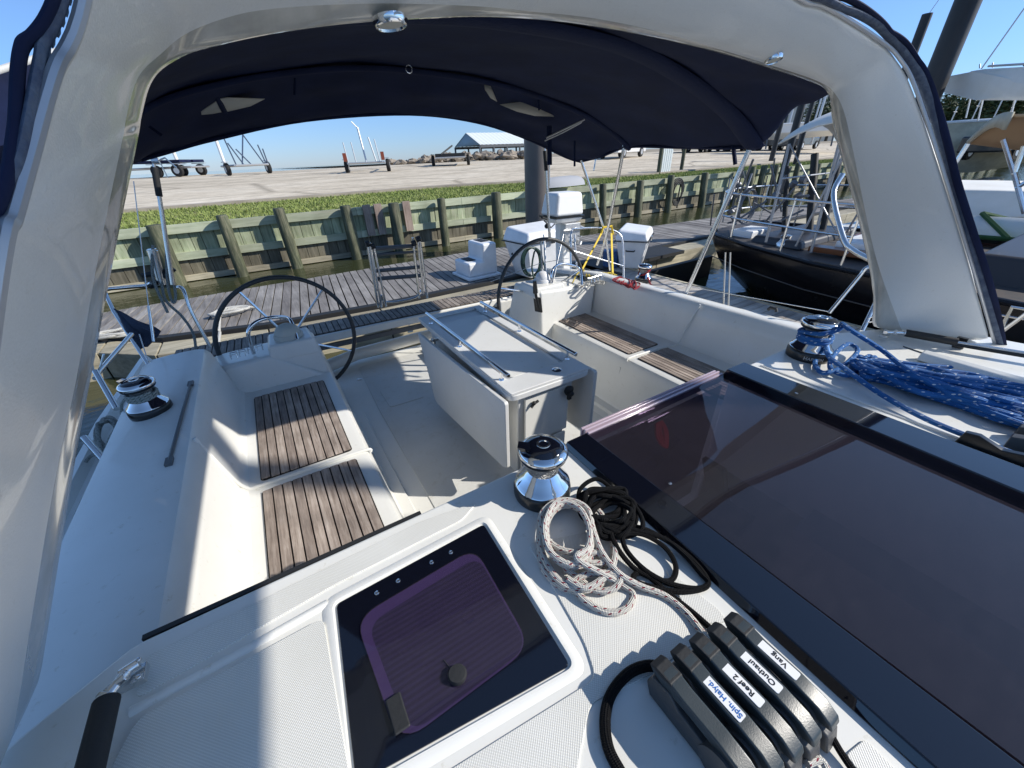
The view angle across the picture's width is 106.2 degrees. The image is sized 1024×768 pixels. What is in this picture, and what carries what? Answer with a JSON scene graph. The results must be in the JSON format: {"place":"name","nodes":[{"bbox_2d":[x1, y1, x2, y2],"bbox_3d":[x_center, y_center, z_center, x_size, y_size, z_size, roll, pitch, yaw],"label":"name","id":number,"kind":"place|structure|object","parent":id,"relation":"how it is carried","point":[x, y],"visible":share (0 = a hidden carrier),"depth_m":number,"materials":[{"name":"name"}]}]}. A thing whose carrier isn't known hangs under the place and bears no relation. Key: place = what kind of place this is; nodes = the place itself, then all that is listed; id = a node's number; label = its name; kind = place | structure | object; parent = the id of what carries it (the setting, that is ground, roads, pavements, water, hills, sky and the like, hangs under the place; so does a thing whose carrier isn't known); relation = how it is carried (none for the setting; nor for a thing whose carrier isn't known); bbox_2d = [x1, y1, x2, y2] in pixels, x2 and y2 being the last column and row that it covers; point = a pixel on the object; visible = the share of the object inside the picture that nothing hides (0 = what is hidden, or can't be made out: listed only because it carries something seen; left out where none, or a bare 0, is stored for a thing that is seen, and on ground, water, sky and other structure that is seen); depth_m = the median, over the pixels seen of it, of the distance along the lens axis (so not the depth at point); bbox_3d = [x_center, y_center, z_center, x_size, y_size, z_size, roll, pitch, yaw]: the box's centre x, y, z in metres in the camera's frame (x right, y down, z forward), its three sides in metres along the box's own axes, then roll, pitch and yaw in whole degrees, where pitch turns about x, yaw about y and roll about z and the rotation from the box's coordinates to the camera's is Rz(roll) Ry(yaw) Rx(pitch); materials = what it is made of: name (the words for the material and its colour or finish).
{"place":"outdoors","nodes":[
{"label":"outdoors","id":0,"kind":"place"},
{"bbox_2d":[120,159,832,228],"bbox_3d":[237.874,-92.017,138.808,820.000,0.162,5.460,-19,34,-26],"label":"grass bank","id":1,"kind":"structure","parent":0,"point":[194,212],"depth_m":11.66,"materials":[{"name":"plant"}]},
{"bbox_2d":[123,157,840,212],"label":"lot kerb","id":2,"kind":"structure","parent":1,"relation":"on","point":[221,203],"depth_m":14.12,"materials":[{"name":"concrete"}]},
{"bbox_2d":[549,175,584,187],"bbox_3d":[1.541,-7.212,13.708,2.402,0.308,1.000,-23,36,-31],"label":"dinghy","id":3,"kind":"object","parent":1,"relation":"on","point":[565,181],"visible":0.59,"depth_m":13.54,"materials":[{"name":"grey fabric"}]},
{"bbox_2d":[657,148,685,172],"bbox_3d":[7.887,-11.033,18.880,2.421,1.550,0.252,-26,38,-34],"label":"slatted panel","id":4,"kind":"object","parent":1,"relation":"on","point":[664,160],"visible":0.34,"depth_m":18.46,"materials":[{"name":"white metal"}]},
{"bbox_2d":[124,143,840,208],"bbox_3d":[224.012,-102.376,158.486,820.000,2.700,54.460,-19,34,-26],"label":"parking lot","id":5,"kind":"structure","parent":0,"point":[190,189],"depth_m":19.95,"materials":[{"name":"concrete"}]},
{"bbox_2d":[132,159,209,177],"bbox_3d":[-22.577,-13.558,24.000,6.082,1.233,2.570,-4,31,-2],"label":"boat trailer","id":6,"kind":"object","parent":5,"relation":"on","point":[182,170],"visible":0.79,"depth_m":23.30,"materials":[{"name":"silver metal"}]},
{"bbox_2d":[220,135,271,175],"bbox_3d":[-16.825,-13.976,23.593,4.578,2.014,2.440,25,40,38],"label":"boat trailer","id":7,"kind":"object","parent":5,"relation":"on","point":[228,171],"visible":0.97,"depth_m":22.39,"materials":[{"name":"silver metal"}]},
{"bbox_2d":[215,141,224,161],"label":"post","id":8,"kind":"object","parent":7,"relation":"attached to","point":[220,151],"visible":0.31,"depth_m":43.00,"materials":[{"name":"white paint"}]},
{"bbox_2d":[342,121,390,172],"bbox_3d":[-8.712,-14.141,23.113,2.540,2.468,5.129,-8,31,-9],"label":"boat trailer","id":9,"kind":"object","parent":5,"relation":"on","point":[347,164],"visible":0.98,"depth_m":21.38,"materials":[{"name":"silver metal"}]},
{"bbox_2d":[431,145,469,165],"bbox_3d":[-4.418,-16.424,27.684,2.640,1.237,5.078,-6,31,-5],"label":"boat trailer","id":10,"kind":"object","parent":5,"relation":"on","point":[443,155],"visible":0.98,"depth_m":25.74,"materials":[{"name":"silver metal"}]},
{"bbox_2d":[601,148,645,158],"bbox_3d":[8.789,-18.966,30.533,1.940,1.742,5.400,20,37,33],"label":"parked truck","id":11,"kind":"object","parent":5,"relation":"on","point":[640,151],"visible":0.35,"depth_m":30.72,"materials":[{"name":"white paint"}]},
{"bbox_2d":[756,140,778,150],"bbox_3d":[26.041,-24.018,38.067,4.500,1.473,1.940,-23,36,-31],"label":"parked car","id":12,"kind":"object","parent":5,"relation":"on","point":[769,143],"visible":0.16,"depth_m":36.82,"materials":[{"name":"grey paint"}]},
{"bbox_2d":[777,137,820,149],"bbox_3d":[27.786,-23.597,37.084,5.400,1.742,1.940,-23,36,-31],"label":"parked truck","id":13,"kind":"object","parent":5,"relation":"on","point":[807,141],"visible":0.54,"depth_m":36.47,"materials":[{"name":"grey paint"}]},
{"bbox_2d":[765,122,833,148],"bbox_3d":[23.585,-20.699,32.043,7.730,1.761,3.530,7,32,15],"label":"laid up boat","id":14,"kind":"object","parent":5,"relation":"on","point":[821,131],"visible":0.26,"depth_m":30.87,"materials":[{"name":"white paint"}]},
{"bbox_2d":[801,97,830,121],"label":"tree","id":15,"kind":"object","parent":5,"relation":"on","point":[824,107],"visible":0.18,"depth_m":87.45,"materials":[{"name":"green plant"}]},
{"bbox_2d":[814,98,821,118],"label":"boat mast","id":16,"kind":"object","parent":5,"relation":"on","point":[818,108],"visible":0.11,"depth_m":47.82,"materials":[{"name":"silver metal"}]},
{"bbox_2d":[810,96,826,144],"bbox_3d":[26.294,-24.185,32.233,1.400,7.114,0.200,-19,34,-26],"label":"boat mast","id":17,"kind":"object","parent":5,"relation":"on","point":[820,113],"visible":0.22,"depth_m":32.69,"materials":[{"name":"silver metal"}]},
{"bbox_2d":[809,105,830,140],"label":"tree","id":18,"kind":"object","parent":5,"relation":"on","point":[828,109],"visible":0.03,"depth_m":84.01,"materials":[{"name":"green plant"}]},
{"bbox_2d":[941,93,983,119],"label":"tree","id":19,"kind":"object","parent":5,"relation":"on","point":[944,96],"visible":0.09,"depth_m":73.35,"materials":[{"name":"green plant"}]},
{"bbox_2d":[941,95,989,120],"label":"tree","id":20,"kind":"object","parent":5,"relation":"on","point":[950,107],"visible":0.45,"depth_m":70.29,"materials":[{"name":"green plant"}]},
{"bbox_2d":[962,100,1023,119],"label":"tree","id":21,"kind":"object","parent":5,"relation":"on","point":[990,104],"visible":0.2,"depth_m":66.18,"materials":[{"name":"green plant"}]},
{"bbox_2d":[964,65,1023,118],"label":"tree","id":22,"kind":"object","parent":5,"relation":"on","point":[1020,108],"visible":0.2,"depth_m":65.61,"materials":[{"name":"green plant"}]},
{"bbox_2d":[454,132,523,152],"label":"open shed","id":23,"kind":"structure","parent":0,"point":[504,140],"depth_m":84.94,"materials":[{"name":"white metal"}]},
{"bbox_2d":[0,0,1023,174],"label":"sky","id":24,"kind":"structure","parent":0,"point":[314,143],"materials":[{"name":"blue"}]},
{"bbox_2d":[76,163,1023,456],"bbox_3d":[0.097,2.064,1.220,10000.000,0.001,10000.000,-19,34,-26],"label":"water","id":25,"kind":"structure","parent":0,"point":[96,401],"depth_m":10.45,"materials":[{"name":"green liquid"}]},
{"bbox_2d":[0,48,54,163],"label":"covered boat","id":26,"kind":"object","parent":25,"relation":"on","point":[4,73],"visible":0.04,"depth_m":2.69,"materials":[{"name":"white fabric"}]},
{"bbox_2d":[107,159,847,292],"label":"retaining wall","id":27,"kind":"structure","parent":25,"relation":"in","point":[447,222],"depth_m":11.24,"materials":[{"name":"green wood"}]},
{"bbox_2d":[672,178,684,207],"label":"hose loops","id":28,"kind":"object","parent":27,"relation":"hanging from","point":[677,181],"visible":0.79,"depth_m":16.98,"materials":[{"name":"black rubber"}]},
{"bbox_2d":[0,0,1023,767],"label":"sailing yacht","id":29,"kind":"object","parent":25,"relation":"on","point":[286,546],"visible":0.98,"depth_m":1.08,"materials":[{"name":"white fibreglass"},{"name":"navy canvas"},{"name":"stainless steel"}]},
{"bbox_2d":[83,415,117,462],"bbox_3d":[-2.231,0.281,2.122,0.215,0.162,0.573,-18,34,-27],"label":"grey rope coil","id":30,"kind":"object","parent":29,"relation":"on","point":[97,430],"visible":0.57,"depth_m":2.08,"materials":[{"name":"grey fabric"}]},
{"bbox_2d":[72,386,160,518],"bbox_3d":[-1.844,0.258,1.816,0.431,0.441,0.420,-18,34,-27],"label":"winch line","id":31,"kind":"object","parent":29,"relation":"on","point":[147,396],"visible":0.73,"depth_m":1.75,"materials":[{"name":"grey fabric"}]},
{"bbox_2d":[114,308,160,348],"bbox_3d":[-2.760,-0.407,2.850,0.237,0.315,0.089,-6,31,-6],"label":"furled flag","id":32,"kind":"object","parent":29,"relation":"attached to","point":[133,325],"visible":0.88,"depth_m":2.84,"materials":[{"name":"blue fabric"}]},
{"bbox_2d":[150,245,196,349],"bbox_3d":[-2.688,-0.642,3.040,0.174,0.839,0.243,-3,31,-1],"label":"grey tow rope","id":33,"kind":"object","parent":29,"relation":"hanging from","point":[174,301],"visible":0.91,"depth_m":3.03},
{"bbox_2d":[364,236,427,307],"bbox_3d":[-1.226,-1.218,4.153,0.594,0.696,0.124,-18,34,-27],"label":"boarding ladder","id":34,"kind":"object","parent":29,"relation":"attached to","point":[371,247],"visible":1,"depth_m":4.11,"materials":[{"name":"silver metal"}]},
{"bbox_2d":[520,247,544,278],"bbox_3d":[0.285,-1.363,4.359,0.360,0.362,0.277,-18,34,-27],"label":"green hose","id":35,"kind":"object","parent":29,"relation":"on","point":[523,256],"visible":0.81,"depth_m":4.36,"materials":[{"name":"teal rubber"}]},
{"bbox_2d":[539,191,584,268],"bbox_3d":[0.576,-1.524,5.097,0.692,1.817,0.475,-18,34,-27],"label":"outboard motor","id":36,"kind":"object","parent":29,"relation":"attached to","point":[566,210],"visible":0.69,"depth_m":4.76,"materials":[{"name":"white paint"}]},
{"bbox_2d":[578,280,604,285],"bbox_3d":[0.747,-0.975,3.725,0.296,0.040,0.188,-18,34,-27],"label":"pale rope end","id":37,"kind":"object","parent":29,"relation":"on","point":[594,283],"visible":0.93,"depth_m":3.71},
{"bbox_2d":[572,270,616,283],"bbox_3d":[0.818,-1.082,3.886,0.645,0.063,0.387,-18,34,-27],"label":"yellow rope","id":38,"kind":"object","parent":29,"relation":"on","point":[611,273],"visible":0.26,"depth_m":3.92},
{"bbox_2d":[578,225,613,277],"bbox_3d":[1.036,-1.477,4.364,0.294,0.498,0.771,16,36,29],"label":"safety tether","id":39,"kind":"object","parent":29,"relation":"hanging from","point":[611,234],"visible":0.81,"depth_m":4.44,"materials":[{"name":"yellow fabric"}]},
{"bbox_2d":[536,497,709,637],"bbox_3d":[0.227,0.437,0.895,0.245,0.075,0.486,-18,34,-27],"label":"coiled rope","id":40,"kind":"object","parent":29,"relation":"on","point":[579,586],"visible":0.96,"depth_m":0.90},
{"bbox_2d":[599,659,653,767],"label":"thick black line","id":41,"kind":"object","parent":29,"relation":"on","point":[623,678],"visible":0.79,"depth_m":0.69,"materials":[{"name":"black rubber"}]},
{"bbox_2d":[612,269,651,289],"bbox_3d":[1.174,-0.967,3.582,0.441,0.129,0.586,-6,31,-5],"label":"red rope","id":42,"kind":"object","parent":29,"relation":"on","point":[630,284],"visible":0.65,"depth_m":3.56,"materials":[{"name":"red fabric"}]},
{"bbox_2d":[576,477,710,628],"bbox_3d":[0.340,0.403,0.965,0.198,0.054,0.489,-18,34,-27],"label":"hank of black rope","id":43,"kind":"object","parent":29,"relation":"on","point":[624,527],"visible":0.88,"depth_m":0.98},
{"bbox_2d":[803,756,829,767],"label":"halyard tail","id":44,"kind":"object","parent":29,"relation":"on","point":[818,760],"visible":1,"depth_m":0.62},
{"bbox_2d":[833,737,855,767],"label":"control line","id":45,"kind":"object","parent":29,"relation":"on","point":[843,756],"visible":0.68,"depth_m":0.63,"materials":[{"name":"black fabric"}]},
{"bbox_2d":[796,322,1023,449],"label":"blue rope","id":46,"kind":"object","parent":29,"relation":"on","point":[998,400],"visible":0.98,"depth_m":1.56,"materials":[{"name":"blue fabric"}]},
{"bbox_2d":[1002,306,1023,331],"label":"guard rail","id":47,"kind":"object","parent":29,"relation":"attached to","point":[1007,316],"visible":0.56,"depth_m":3.44,"materials":[{"name":"silver metal"}]},
{"bbox_2d":[524,139,548,222],"bbox_3d":[0.682,-5.228,10.466,0.656,6.100,0.656,-19,34,-26],"label":"steel piling","id":48,"kind":"object","parent":25,"relation":"in","point":[535,186],"visible":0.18,"depth_m":10.10,"materials":[{"name":"grey metal"}]},
{"bbox_2d":[90,177,1003,381],"bbox_3d":[6.877,-4.850,12.220,43.286,0.665,3.380,-19,34,-26],"label":"dock","id":49,"kind":"object","parent":25,"relation":"on","point":[690,238],"visible":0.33,"depth_m":6.87,"materials":[{"name":"grey wood"}]},
{"bbox_2d":[98,327,126,339],"bbox_3d":[-5.635,-0.750,5.542,0.602,0.088,0.321,-19,34,-26],"label":"dock line","id":50,"kind":"object","parent":49,"relation":"on","point":[106,334],"visible":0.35,"depth_m":5.45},
{"bbox_2d":[207,305,254,341],"bbox_3d":[-4.287,-0.614,5.713,0.641,0.599,1.756,-10,31,-12],"label":"dock line","id":51,"kind":"object","parent":49,"relation":"on","point":[232,310],"visible":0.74,"depth_m":6.09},
{"bbox_2d":[452,238,500,281],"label":"dock steps","id":52,"kind":"structure","parent":49,"relation":"on","point":[479,262],"depth_m":7.36,"materials":[{"name":"white plastic"}]},
{"bbox_2d":[501,221,555,277],"bbox_3d":[0.523,-2.599,7.407,1.256,0.889,0.771,-23,36,-31],"label":"dock box","id":53,"kind":"object","parent":49,"relation":"on","point":[516,238],"visible":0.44,"depth_m":7.08,"materials":[{"name":"white plastic"}]},
{"bbox_2d":[769,119,784,160],"bbox_3d":[17.109,-14.987,25.281,0.298,6.500,0.298,-19,34,-26],"label":"mooring pile","id":54,"kind":"object","parent":25,"relation":"in","point":[775,143],"visible":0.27,"depth_m":24.81,"materials":[{"name":"grey wood"}]},
{"bbox_2d":[774,104,805,191],"bbox_3d":[13.616,-11.824,18.730,0.318,8.000,0.318,-19,34,-26],"label":"mooring pile","id":55,"kind":"object","parent":25,"relation":"in","point":[798,118],"visible":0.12,"depth_m":18.39,"materials":[{"name":"wood"}]},
{"bbox_2d":[793,102,814,164],"bbox_3d":[16.098,-13.520,21.403,0.219,8.000,0.219,-19,34,-26],"label":"mooring pile","id":56,"kind":"object","parent":25,"relation":"in","point":[802,136],"visible":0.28,"depth_m":21.23,"materials":[{"name":"wood"}]},
{"bbox_2d":[710,112,1023,343],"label":"sailing boat","id":57,"kind":"object","parent":25,"relation":"on","point":[811,264],"visible":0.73,"depth_m":5.80,"materials":[{"name":"black paint"}]},
{"bbox_2d":[956,112,1023,213],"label":"boat bimini","id":58,"kind":"object","parent":57,"relation":"attached to","point":[1005,131],"visible":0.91,"depth_m":4.93,"materials":[{"name":"beige fabric"}]},
{"bbox_2d":[902,12,932,78],"bbox_3d":[16.333,-10.952,17.009,0.328,8.030,0.328,-19,34,-26],"label":"steel piling","id":59,"kind":"object","parent":25,"relation":"in","point":[921,30],"visible":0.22,"depth_m":15.16,"materials":[{"name":"grey metal"}]},
{"bbox_2d":[842,180,1023,227],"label":"motor yacht","id":60,"kind":"object","parent":25,"relation":"on","point":[998,197],"visible":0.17,"depth_m":6.64,"materials":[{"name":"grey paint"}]},
{"bbox_2d":[915,0,982,130],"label":"steel piling","id":61,"kind":"object","parent":25,"relation":"in","point":[960,19],"depth_m":7.64,"materials":[{"name":"grey metal"}]},
{"bbox_2d":[973,211,1023,247],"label":"boat","id":62,"kind":"object","parent":25,"relation":"on","point":[994,230],"visible":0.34,"depth_m":5.86,"materials":[{"name":"white fabric"}]},
{"bbox_2d":[463,141,836,161],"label":"shore bank","id":63,"kind":"structure","parent":0,"point":[647,150],"depth_m":49.27,"materials":[{"name":"grey stone"}]},
{"bbox_2d":[389,148,523,164],"bbox_3d":[-5.551,-25.271,43.743,20.615,1.988,22.946,-4,31,-3],"label":"rubble","id":64,"kind":"object","parent":63,"relation":"on","point":[500,154],"visible":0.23,"depth_m":34.66,"materials":[{"name":"grey stone"}]},
{"bbox_2d":[581,246,875,332],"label":"finger pier","id":65,"kind":"structure","parent":0,"point":[680,273],"depth_m":6.83,"materials":[{"name":"grey wood"}]},
{"bbox_2d":[603,248,618,268],"bbox_3d":[1.977,-2.514,7.703,0.350,0.330,0.350,-19,34,-26],"label":"bucket","id":66,"kind":"object","parent":65,"relation":"on","point":[615,257],"visible":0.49,"depth_m":7.59,"materials":[{"name":"blue plastic"}]},
{"bbox_2d":[614,223,653,268],"bbox_3d":[2.434,-2.757,7.676,0.653,0.734,1.055,10,33,21],"label":"dock box","id":67,"kind":"object","parent":65,"relation":"on","point":[637,238],"visible":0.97,"depth_m":7.32,"materials":[{"name":"white plastic"}]},
{"bbox_2d":[928,118,1023,172],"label":"laid up boat","id":68,"kind":"object","parent":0,"point":[959,130],"visible":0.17,"depth_m":20.05,"materials":[{"name":"fabric"}]},
{"bbox_2d":[956,136,1018,159],"bbox_3d":[25.213,-12.284,19.222,5.400,1.742,1.940,-13,32,-16],"label":"parked truck","id":69,"kind":"object","parent":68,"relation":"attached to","point":[971,150],"visible":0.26,"depth_m":18.81,"materials":[{"name":"grey paint"}]},
{"bbox_2d":[944,8,1023,120],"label":"boat","id":70,"kind":"object","parent":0,"point":[996,84],"visible":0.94,"depth_m":7.40,"materials":[{"name":"white fabric"}]},
{"bbox_3d":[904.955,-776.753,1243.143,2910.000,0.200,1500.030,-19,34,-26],"label":"far ground","id":71,"kind":"structure","parent":0,"visible":0},
{"bbox_2d":[784,95,831,140],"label":"clubhouse","id":72,"kind":"structure","parent":71,"relation":"on","point":[786,120],"depth_m":101.21,"materials":[{"name":"grey paint"}]},
{"bbox_2d":[999,100,1023,113],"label":"tree","id":73,"kind":"object","parent":71,"relation":"on","point":[1018,107],"visible":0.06,"depth_m":64.91,"materials":[{"name":"green plant"}]}
]}

